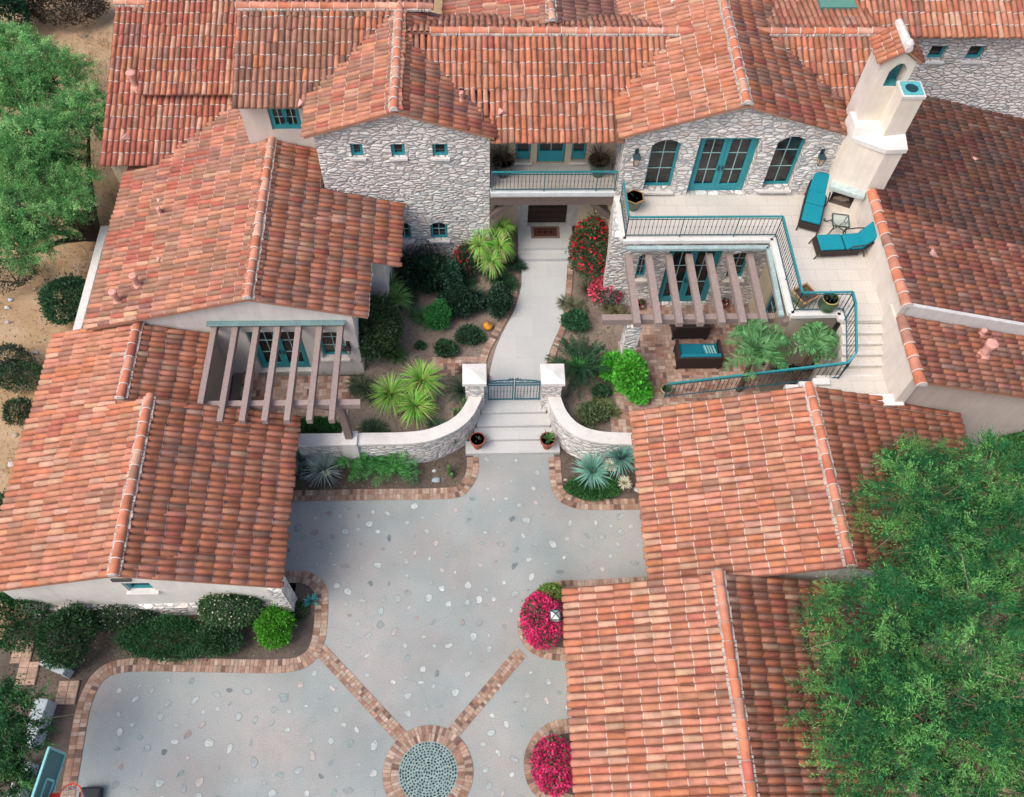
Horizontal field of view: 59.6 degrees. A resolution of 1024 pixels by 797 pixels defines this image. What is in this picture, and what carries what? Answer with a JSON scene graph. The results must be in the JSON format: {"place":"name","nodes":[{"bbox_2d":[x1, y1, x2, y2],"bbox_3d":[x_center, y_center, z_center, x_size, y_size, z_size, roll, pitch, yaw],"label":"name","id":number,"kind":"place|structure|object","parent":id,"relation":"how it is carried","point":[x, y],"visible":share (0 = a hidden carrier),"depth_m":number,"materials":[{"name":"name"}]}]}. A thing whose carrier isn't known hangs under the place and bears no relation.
{"place":"outdoors","nodes":[
{"label":"outdoors","id":0,"kind":"place"},
{"bbox_2d":[75,454,648,796],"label":"driveway","id":1,"kind":"structure","parent":0,"point":[425,602],"depth_m":23.56,"materials":[{"name":"concrete"}]},
{"bbox_2d":[31,746,83,796],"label":"basketball hoop","id":2,"kind":"object","parent":1,"relation":"on","point":[49,773],"visible":1,"depth_m":19.06,"materials":[{"name":"glass"}]},
{"bbox_2d":[61,457,646,796],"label":"brick border","id":3,"kind":"object","parent":1,"relation":"on","point":[449,738],"visible":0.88,"depth_m":23.47,"materials":[{"name":"brick"}]},
{"bbox_2d":[398,741,457,796],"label":"pebble medallion","id":4,"kind":"object","parent":1,"relation":"on","point":[427,768],"visible":1,"depth_m":22.31,"materials":[{"name":"stone"}]},
{"bbox_2d":[532,594,575,794],"bbox_3d":[1.151,7.641,23.379,1.562,0.001,5.618,-1,60,-2],"label":"flower bed","id":5,"kind":"object","parent":1,"relation":"on","point":[566,737],"visible":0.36,"depth_m":22.85,"materials":[{"name":"soil"}]},
{"bbox_2d":[518,588,564,653],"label":"bougainvillea","id":6,"kind":"object","parent":5,"relation":"on","point":[535,599],"visible":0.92,"depth_m":23.44,"materials":[{"name":"pink plant"}]},
{"bbox_2d":[536,579,563,603],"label":"shrub","id":7,"kind":"object","parent":5,"relation":"on","point":[548,585],"visible":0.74,"depth_m":23.87,"materials":[{"name":"green plant"}]},
{"bbox_2d":[529,733,573,796],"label":"bougainvillea","id":8,"kind":"object","parent":5,"relation":"on","point":[563,750],"visible":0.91,"depth_m":21.64,"materials":[{"name":"pink plant"}]},
{"bbox_2d":[561,381,1012,796],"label":"garage","id":9,"kind":"structure","parent":1,"relation":"on","point":[685,657],"depth_m":21.46,"materials":[{"name":"tile"}]},
{"bbox_2d":[239,263,759,432],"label":"brick patio","id":10,"kind":"structure","parent":0,"point":[655,347],"depth_m":27.68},
{"bbox_2d":[669,313,711,339],"bbox_3d":[5.610,-2.277,28.163,1.150,0.820,0.710,-1,60,-2],"label":"settee","id":11,"kind":"object","parent":10,"relation":"on","point":[689,331],"visible":0.56,"depth_m":27.91,"materials":[{"name":"wicker"}]},
{"bbox_2d":[601,253,788,354],"bbox_3d":[5.165,-2.518,27.145,5.290,2.800,2.502,-1,60,-2],"label":"pergola","id":12,"kind":"object","parent":10,"relation":"on","point":[634,321],"visible":0.91,"depth_m":25.80,"materials":[{"name":"brown wood"}]},
{"bbox_2d":[673,339,724,369],"bbox_3d":[5.752,-1.361,27.643,1.390,0.795,0.810,-1,60,-2],"label":"settee","id":13,"kind":"object","parent":10,"relation":"on","point":[691,356],"visible":0.99,"depth_m":27.50,"materials":[{"name":"brown wood"}]},
{"bbox_2d":[722,318,792,392],"bbox_3d":[7.014,-1.014,26.236,2.019,3.006,1.996,-1,60,-2],"label":"fan palm","id":14,"kind":"object","parent":10,"relation":"on","point":[754,336],"visible":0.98,"depth_m":25.24,"materials":[{"name":"green plant"}]},
{"bbox_2d":[0,0,1023,796],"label":"ground","id":15,"kind":"structure","parent":0,"point":[24,296],"depth_m":29.90,"materials":[{"name":"soil"}]},
{"bbox_2d":[1,396,32,426],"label":"shrub","id":16,"kind":"object","parent":15,"relation":"on","point":[7,412],"visible":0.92,"depth_m":26.69,"materials":[{"name":"green plant"}]},
{"bbox_2d":[0,341,38,376],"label":"shrub","id":17,"kind":"object","parent":15,"relation":"on","point":[10,347],"visible":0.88,"depth_m":27.49,"materials":[{"name":"green plant"}]},
{"bbox_2d":[0,0,39,31],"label":"shrub","id":18,"kind":"object","parent":15,"relation":"on","point":[6,9],"visible":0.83,"depth_m":34.63,"materials":[{"name":"green plant"}]},
{"bbox_2d":[0,256,41,294],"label":"shrub","id":19,"kind":"object","parent":15,"relation":"on","point":[17,282],"visible":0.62,"depth_m":29.04,"materials":[{"name":"green plant"}]},
{"bbox_2d":[0,357,42,393],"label":"shrub","id":20,"kind":"object","parent":15,"relation":"on","point":[24,366],"visible":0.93,"depth_m":27.19,"materials":[{"name":"green plant"}]},
{"bbox_2d":[0,17,107,277],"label":"mesquite tree","id":21,"kind":"object","parent":15,"relation":"on","point":[45,161],"visible":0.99,"depth_m":27.93,"materials":[{"name":"green plant"}]},
{"bbox_2d":[0,22,118,674],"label":"dry grass","id":22,"kind":"structure","parent":15,"relation":"on","point":[55,219],"depth_m":31.50,"materials":[{"name":"beige plant"}]},
{"bbox_2d":[9,0,110,28],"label":"shrub","id":23,"kind":"object","parent":15,"relation":"on","point":[38,8],"visible":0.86,"depth_m":35.44,"materials":[{"name":"green plant"}]},
{"bbox_2d":[34,272,85,326],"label":"shrub","id":24,"kind":"object","parent":15,"relation":"on","point":[48,292],"visible":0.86,"depth_m":28.13,"materials":[{"name":"green plant"}]},
{"bbox_2d":[73,226,108,329],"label":"wall","id":25,"kind":"structure","parent":15,"relation":"on","point":[90,280],"depth_m":27.98,"materials":[{"name":"paint"}]},
{"bbox_2d":[0,102,404,617],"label":"house wing","id":26,"kind":"structure","parent":15,"relation":"on","point":[142,478],"depth_m":24.27,"materials":[{"name":"tile"}]},
{"bbox_2d":[248,332,310,367],"bbox_3d":[-6.883,-1.499,26.592,1.526,2.106,0.114,-1,60,-2],"label":"french door","id":27,"kind":"structure","parent":26,"relation":"in","point":[287,338],"depth_m":26.74,"materials":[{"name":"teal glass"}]},
{"bbox_2d":[321,332,350,361],"bbox_3d":[-5.274,-1.583,26.328,0.866,1.431,0.284,-1,60,-2],"label":"window","id":28,"kind":"structure","parent":26,"relation":"in","point":[328,345],"depth_m":26.62,"materials":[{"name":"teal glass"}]},
{"bbox_2d":[0,440,639,796],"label":"planting bed","id":29,"kind":"object","parent":15,"relation":"on","point":[303,632],"visible":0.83,"depth_m":23.88,"materials":[{"name":"soil"}]},
{"bbox_2d":[10,640,34,663],"bbox_3d":[-12.893,6.684,23.581,0.520,0.094,0.600,-1,60,-2],"label":"stepping pad","id":30,"kind":"object","parent":29,"relation":"on","point":[26,656],"visible":0.68,"depth_m":23.50,"materials":[{"name":"beige brick"}]},
{"bbox_2d":[14,661,39,685],"bbox_3d":[-12.617,7.167,23.303,0.520,0.095,0.600,-1,60,-2],"label":"stepping pad","id":31,"kind":"object","parent":29,"relation":"on","point":[31,669],"visible":0.86,"depth_m":23.27,"materials":[{"name":"beige brick"}]},
{"bbox_2d":[0,591,57,655],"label":"shrub","id":32,"kind":"object","parent":29,"relation":"on","point":[7,599],"visible":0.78,"depth_m":22.89,"materials":[{"name":"green plant"}]},
{"bbox_2d":[19,698,56,749],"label":"wall block","id":33,"kind":"structure","parent":29,"relation":"on","point":[48,706],"depth_m":22.37,"materials":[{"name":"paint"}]},
{"bbox_2d":[0,668,85,796],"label":"young tree","id":34,"kind":"object","parent":29,"relation":"on","point":[10,718],"visible":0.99,"depth_m":19.91,"materials":[{"name":"green plant"}]},
{"bbox_2d":[28,600,104,677],"bbox_3d":[-11.455,6.107,23.023,1.697,1.669,1.915,38,66,19],"label":"shrub","id":35,"kind":"object","parent":29,"relation":"on","point":[45,627],"visible":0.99,"depth_m":22.75,"materials":[{"name":"green plant"}]},
{"bbox_2d":[55,680,79,704],"bbox_3d":[-11.466,7.594,23.083,0.520,0.095,0.600,-1,60,-2],"label":"stepping pad","id":36,"kind":"object","parent":29,"relation":"on","point":[67,691],"visible":1,"depth_m":23.05,"materials":[{"name":"beige brick"}]},
{"bbox_2d":[73,603,161,632],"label":"shrub","id":37,"kind":"object","parent":29,"relation":"on","point":[141,615],"visible":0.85,"depth_m":23.51,"materials":[{"name":"green plant"}]},
{"bbox_2d":[103,610,234,664],"bbox_3d":[-8.964,6.253,23.492,3.499,0.850,1.509,-1,60,-2],"label":"shrub","id":38,"kind":"object","parent":29,"relation":"on","point":[129,639],"visible":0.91,"depth_m":23.29,"materials":[{"name":"green plant"}]},
{"bbox_2d":[193,618,247,660],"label":"shrub","id":39,"kind":"object","parent":29,"relation":"on","point":[203,635],"visible":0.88,"depth_m":23.20,"materials":[{"name":"green plant"}]},
{"bbox_2d":[196,592,264,633],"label":"shrub","id":40,"kind":"object","parent":29,"relation":"on","point":[206,614],"visible":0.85,"depth_m":23.08,"materials":[{"name":"green plant"}]},
{"bbox_2d":[251,602,296,651],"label":"shrub","id":41,"kind":"object","parent":29,"relation":"on","point":[265,636],"visible":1,"depth_m":23.32,"materials":[{"name":"green plant"}]},
{"bbox_2d":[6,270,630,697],"bbox_3d":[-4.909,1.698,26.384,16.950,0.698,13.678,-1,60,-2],"label":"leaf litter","id":42,"kind":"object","parent":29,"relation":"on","point":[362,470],"visible":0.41,"depth_m":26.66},
{"bbox_2d":[300,450,344,486],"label":"agave","id":43,"kind":"object","parent":29,"relation":"on","point":[320,464],"visible":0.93,"depth_m":25.77,"materials":[{"name":"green plant"}]},
{"bbox_2d":[329,452,379,483],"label":"shrubs","id":44,"kind":"object","parent":29,"relation":"on","point":[342,460],"visible":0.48,"depth_m":25.92,"materials":[{"name":"green plant"}]},
{"bbox_2d":[363,451,422,488],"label":"shrubs","id":45,"kind":"object","parent":29,"relation":"on","point":[393,469],"visible":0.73,"depth_m":25.97,"materials":[{"name":"green plant"}]},
{"bbox_2d":[559,473,620,501],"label":"shrub","id":46,"kind":"object","parent":29,"relation":"on","point":[611,489],"visible":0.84,"depth_m":26.03,"materials":[{"name":"green plant"}]},
{"bbox_2d":[777,423,1023,796],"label":"paloverde tree","id":47,"kind":"object","parent":15,"relation":"on","point":[937,599],"visible":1,"depth_m":18.97,"materials":[{"name":"green plant"}]},
{"bbox_2d":[466,226,572,455],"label":"garden path","id":48,"kind":"structure","parent":0,"point":[522,350],"depth_m":28.03,"materials":[{"name":"concrete"}]},
{"bbox_2d":[531,226,559,237],"bbox_3d":[1.118,-5.601,30.110,0.965,0.025,0.520,-1,60,-2],"label":"door mat","id":49,"kind":"object","parent":48,"relation":"on","point":[545,232],"depth_m":30.10,"materials":[{"name":"fabric"}]},
{"bbox_2d":[230,228,831,468],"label":"courtyard ground","id":50,"kind":"structure","parent":0,"point":[444,408],"depth_m":27.90,"materials":[{"name":"soil"}]},
{"bbox_2d":[197,320,362,466],"bbox_3d":[-6.352,0.001,25.753,4.380,3.320,3.171,-1,60,-2],"label":"pergola","id":51,"kind":"object","parent":50,"relation":"on","point":[333,405],"visible":0.98,"depth_m":24.45,"materials":[{"name":"brown wood"}]},
{"bbox_2d":[297,415,341,433],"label":"shrub","id":52,"kind":"object","parent":50,"relation":"on","point":[320,421],"visible":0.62,"depth_m":25.93,"materials":[{"name":"green plant"}]},
{"bbox_2d":[344,372,380,405],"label":"grass clump","id":53,"kind":"object","parent":50,"relation":"on","point":[367,389],"visible":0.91,"depth_m":27.01,"materials":[{"name":"green plant"}]},
{"bbox_2d":[356,416,391,432],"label":"grass clump","id":54,"kind":"object","parent":50,"relation":"on","point":[372,424],"visible":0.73,"depth_m":26.34,"materials":[{"name":"green plant"}]},
{"bbox_2d":[358,290,408,366],"bbox_3d":[-4.074,-2.115,27.055,1.986,2.225,2.274,-1,60,-2],"label":"shrub","id":55,"kind":"object","parent":50,"relation":"on","point":[379,306],"visible":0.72,"depth_m":26.50,"materials":[{"name":"green plant"}]},
{"bbox_2d":[297,397,481,464],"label":"garden wall","id":56,"kind":"structure","parent":50,"relation":"on","point":[426,445],"depth_m":25.76,"materials":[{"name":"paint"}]},
{"bbox_2d":[369,337,410,365],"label":"grass clump","id":57,"kind":"object","parent":50,"relation":"on","point":[394,355],"visible":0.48,"depth_m":27.72,"materials":[{"name":"green plant"}]},
{"bbox_2d":[387,270,416,312],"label":"yucca","id":58,"kind":"object","parent":50,"relation":"on","point":[395,290],"visible":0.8,"depth_m":27.81,"materials":[{"name":"green plant"}]},
{"bbox_2d":[368,359,448,427],"bbox_3d":[-3.096,-0.286,26.496,2.272,1.460,2.362,16,60,8],"label":"yucca","id":59,"kind":"object","parent":50,"relation":"on","point":[413,405],"visible":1,"depth_m":26.23,"materials":[{"name":"green plant"}]},
{"bbox_2d":[393,233,445,278],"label":"flax plant","id":60,"kind":"object","parent":50,"relation":"on","point":[417,252],"visible":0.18,"depth_m":29.11,"materials":[{"name":"green plant"}]},
{"bbox_2d":[397,248,457,293],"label":"shrub","id":61,"kind":"object","parent":50,"relation":"on","point":[426,262],"visible":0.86,"depth_m":28.34,"materials":[{"name":"green plant"}]},
{"bbox_2d":[423,295,452,331],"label":"shrub","id":62,"kind":"object","parent":50,"relation":"on","point":[431,311],"visible":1,"depth_m":27.90,"materials":[{"name":"green plant"}]},
{"bbox_2d":[395,371,486,421],"bbox_3d":[-2.096,-0.032,26.839,2.948,0.740,1.526,-18,62,-12],"label":"grass clump","id":63,"kind":"object","parent":50,"relation":"on","point":[459,388],"visible":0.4,"depth_m":26.93,"materials":[{"name":"green plant"}]},
{"bbox_2d":[433,337,460,358],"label":"shrub","id":64,"kind":"object","parent":50,"relation":"on","point":[450,346],"visible":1,"depth_m":27.65,"materials":[{"name":"green plant"}]},
{"bbox_2d":[436,259,464,290],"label":"shrub","id":65,"kind":"object","parent":50,"relation":"on","point":[451,268],"visible":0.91,"depth_m":28.31,"materials":[{"name":"green plant"}]},
{"bbox_2d":[436,283,486,319],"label":"shrub","id":66,"kind":"object","parent":50,"relation":"on","point":[469,299],"visible":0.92,"depth_m":28.25,"materials":[{"name":"green plant"}]},
{"bbox_2d":[451,239,483,275],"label":"red flower bush","id":67,"kind":"object","parent":50,"relation":"on","point":[461,253],"visible":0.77,"depth_m":28.69,"materials":[{"name":"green plant"}]},
{"bbox_2d":[453,322,482,345],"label":"shrub","id":68,"kind":"object","parent":50,"relation":"on","point":[472,335],"visible":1,"depth_m":27.87,"materials":[{"name":"green plant"}]},
{"bbox_2d":[462,364,486,408],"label":"gate pillar","id":69,"kind":"structure","parent":50,"relation":"on","point":[474,381],"depth_m":25.71,"materials":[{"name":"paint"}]},
{"bbox_2d":[465,216,517,279],"bbox_3d":[-0.674,-4.835,29.019,1.897,1.812,2.157,-1,60,-2],"label":"yucca","id":70,"kind":"object","parent":50,"relation":"on","point":[500,245],"visible":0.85,"depth_m":28.62,"materials":[{"name":"green plant"}]},
{"bbox_2d":[486,281,513,321],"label":"shrub","id":71,"kind":"object","parent":50,"relation":"on","point":[499,299],"visible":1,"depth_m":28.26,"materials":[{"name":"green plant"}]},
{"bbox_2d":[485,267,520,294],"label":"grass clump","id":72,"kind":"object","parent":50,"relation":"on","point":[505,275],"visible":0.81,"depth_m":29.26,"materials":[{"name":"green plant"}]},
{"bbox_2d":[540,364,564,412],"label":"gate pillar","id":73,"kind":"structure","parent":50,"relation":"on","point":[552,379],"depth_m":25.82,"materials":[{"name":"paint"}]},
{"bbox_2d":[488,378,540,399],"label":"iron gate","id":74,"kind":"structure","parent":73,"relation":"attached to","point":[521,383],"depth_m":26.35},
{"bbox_2d":[100,0,1023,405],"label":"house","id":75,"kind":"structure","parent":50,"relation":"on","point":[730,120],"depth_m":25.97,"materials":[{"name":"ceramic"}]},
{"bbox_2d":[268,109,301,128],"bbox_3d":[-6.686,-8.292,26.375,0.880,0.858,0.114,-1,60,-2],"label":"casement window","id":76,"kind":"structure","parent":75,"relation":"in","point":[280,118],"depth_m":26.45,"materials":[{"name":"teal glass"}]},
{"bbox_2d":[429,223,449,242],"bbox_3d":[-2.333,-5.337,28.587,0.663,0.868,0.244,-1,60,-2],"label":"window","id":77,"kind":"structure","parent":75,"relation":"in","point":[440,228],"depth_m":28.76,"materials":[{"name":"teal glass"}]},
{"bbox_2d":[491,145,519,178],"bbox_3d":[-0.240,-7.145,26.900,1.064,1.065,1.067,-1,60,-2],"label":"balcony pot","id":78,"kind":"object","parent":75,"relation":"on","point":[503,160],"visible":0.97,"depth_m":26.75,"materials":[{"name":"ceramic"}]},
{"bbox_2d":[514,143,531,164],"bbox_3d":[0.345,-7.778,26.725,0.581,1.941,0.224,-1,60,-2],"label":"window","id":79,"kind":"structure","parent":75,"relation":"in","point":[523,148],"depth_m":27.32,"materials":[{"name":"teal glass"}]},
{"bbox_2d":[527,205,566,222],"bbox_3d":[1.187,-6.561,29.324,1.281,2.320,0.150,-1,60,-2],"label":"front door","id":80,"kind":"structure","parent":75,"relation":"in","point":[536,213],"depth_m":29.92,"materials":[{"name":"brown wood"}]},
{"bbox_2d":[537,143,564,160],"bbox_3d":[1.200,-7.879,26.757,0.834,2.056,0.064,-1,60,-2],"label":"balcony door","id":81,"kind":"structure","parent":75,"relation":"in","point":[545,151],"depth_m":27.30,"materials":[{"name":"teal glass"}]},
{"bbox_2d":[569,143,586,164],"bbox_3d":[2.047,-7.798,26.781,0.558,1.941,0.224,-1,60,-2],"label":"window","id":82,"kind":"structure","parent":75,"relation":"in","point":[577,148],"depth_m":27.39,"materials":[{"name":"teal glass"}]},
{"bbox_2d":[581,143,615,177],"bbox_3d":[2.613,-7.165,26.968,1.135,1.098,1.075,-1,60,-2],"label":"balcony pot","id":83,"kind":"object","parent":75,"relation":"on","point":[599,161],"visible":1,"depth_m":26.84,"materials":[{"name":"ceramic"}]},
{"bbox_2d":[627,189,643,211],"bbox_3d":[3.613,-5.843,26.512,0.537,0.589,0.620,-1,60,-2],"label":"hexagonal pot","id":84,"kind":"object","parent":75,"relation":"on","point":[635,197],"visible":0.87,"depth_m":26.35,"materials":[{"name":"ceramic"}]},
{"bbox_2d":[641,140,679,194],"bbox_3d":[4.375,-6.818,26.105,0.988,2.096,0.364,-1,60,-2],"label":"window","id":85,"kind":"structure","parent":75,"relation":"in","point":[663,154],"depth_m":26.34,"materials":[{"name":"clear glass"}]},
{"bbox_2d":[658,251,721,300],"bbox_3d":[5.504,-3.850,27.974,1.610,2.671,0.114,-1,60,-2],"label":"french door","id":86,"kind":"structure","parent":75,"relation":"in","point":[683,285],"depth_m":28.05,"materials":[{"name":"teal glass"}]},
{"bbox_2d":[687,138,758,189],"bbox_3d":[6.146,-6.904,26.221,1.714,2.238,0.114,-1,60,-2],"label":"french door","id":87,"kind":"structure","parent":75,"relation":"in","point":[720,163],"depth_m":26.29,"materials":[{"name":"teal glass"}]},
{"bbox_2d":[758,136,804,192],"bbox_3d":[7.947,-6.900,26.156,0.971,2.157,0.364,-1,60,-2],"label":"window","id":88,"kind":"structure","parent":75,"relation":"in","point":[787,151],"depth_m":26.41,"materials":[{"name":"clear glass"}]},
{"bbox_2d":[791,282,819,308],"bbox_3d":[8.123,-2.821,24.913,0.566,0.489,0.566,-26,64,-16],"label":"square planter","id":89,"kind":"object","parent":75,"relation":"on","point":[806,286],"visible":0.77,"depth_m":24.82,"materials":[{"name":"ceramic"}]},
{"bbox_2d":[796,172,830,235],"bbox_3d":[8.978,-5.821,26.420,0.702,0.982,1.734,17,61,9],"label":"lounge chair","id":90,"kind":"object","parent":75,"relation":"on","point":[814,204],"visible":0.95,"depth_m":26.44,"materials":[{"name":"fabric"}]},
{"bbox_2d":[818,293,839,313],"bbox_3d":[8.777,-2.693,24.739,0.553,0.688,0.553,-1,60,-2],"label":"glazed pot","id":91,"kind":"object","parent":75,"relation":"on","point":[827,306],"visible":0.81,"depth_m":24.63,"materials":[{"name":"ceramic"}]},
{"bbox_2d":[823,213,849,233],"bbox_3d":[9.593,-5.089,26.291,0.736,0.470,0.734,8,60,3],"label":"side table","id":92,"kind":"object","parent":75,"relation":"on","point":[840,220],"visible":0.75,"depth_m":26.10,"materials":[{"name":"glass"}]},
{"bbox_2d":[808,222,876,258],"bbox_3d":[9.607,-4.580,25.728,1.781,0.947,0.702,-3,60,-3],"label":"lounge chair","id":93,"kind":"object","parent":75,"relation":"on","point":[826,245],"visible":0.87,"depth_m":25.74,"materials":[{"name":"fabric"}]},
{"bbox_2d":[555,294,589,317],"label":"grass clump","id":94,"kind":"object","parent":50,"relation":"on","point":[574,302],"visible":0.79,"depth_m":28.82,"materials":[{"name":"beige plant"}]},
{"bbox_2d":[558,308,590,332],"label":"shrub","id":95,"kind":"object","parent":50,"relation":"on","point":[569,322],"visible":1,"depth_m":28.13,"materials":[{"name":"green plant"}]},
{"bbox_2d":[545,333,613,400],"bbox_3d":[2.083,-1.005,27.198,2.258,1.114,2.255,-1,60,-2],"label":"sago palm","id":96,"kind":"object","parent":50,"relation":"on","point":[579,369],"visible":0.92,"depth_m":27.18,"materials":[{"name":"green plant"}]},
{"bbox_2d":[564,211,608,284],"bbox_3d":[2.477,-4.860,28.646,1.591,2.562,2.265,-1,60,-2],"label":"red flower bush","id":97,"kind":"object","parent":50,"relation":"on","point":[588,226],"visible":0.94,"depth_m":28.10,"materials":[{"name":"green plant"}]},
{"bbox_2d":[547,396,634,462],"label":"garden wall","id":98,"kind":"structure","parent":50,"relation":"on","point":[574,438],"depth_m":25.98,"materials":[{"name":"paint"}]},
{"bbox_2d":[571,452,611,489],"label":"agave","id":99,"kind":"object","parent":50,"relation":"on","point":[589,465],"visible":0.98,"depth_m":26.00,"materials":[{"name":"green plant"}]},
{"bbox_2d":[574,400,611,424],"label":"shrub","id":100,"kind":"object","parent":50,"relation":"on","point":[599,412],"visible":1,"depth_m":26.41,"materials":[{"name":"green plant"}]},
{"bbox_2d":[587,274,625,306],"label":"pink flower bush","id":101,"kind":"object","parent":50,"relation":"on","point":[594,289],"visible":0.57,"depth_m":28.46,"materials":[{"name":"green plant"}]},
{"bbox_2d":[602,446,634,478],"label":"agave","id":102,"kind":"object","parent":50,"relation":"on","point":[622,456],"visible":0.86,"depth_m":25.91,"materials":[{"name":"green plant"}]},
{"bbox_2d":[597,348,654,406],"bbox_3d":[3.445,-0.845,26.711,1.280,1.874,2.095,-32,65,-18],"label":"shrub","id":103,"kind":"object","parent":50,"relation":"on","point":[628,375],"visible":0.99,"depth_m":26.55,"materials":[{"name":"green plant"}]},
{"bbox_2d":[787,321,838,384],"bbox_3d":[8.526,-1.014,26.184,1.383,3.164,1.427,-1,60,-2],"label":"fan palm","id":104,"kind":"object","parent":50,"relation":"on","point":[809,335],"visible":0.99,"depth_m":25.05,"materials":[{"name":"green plant"}]},
{"bbox_2d":[867,95,1023,451],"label":"house wing","id":105,"kind":"structure","parent":50,"relation":"on","point":[947,205],"depth_m":25.42,"materials":[{"name":"tile"}]},
{"bbox_2d":[980,430,1023,474],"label":"shrub","id":106,"kind":"object","parent":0,"point":[1017,438],"visible":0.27,"depth_m":26.17,"materials":[{"name":"green plant"}]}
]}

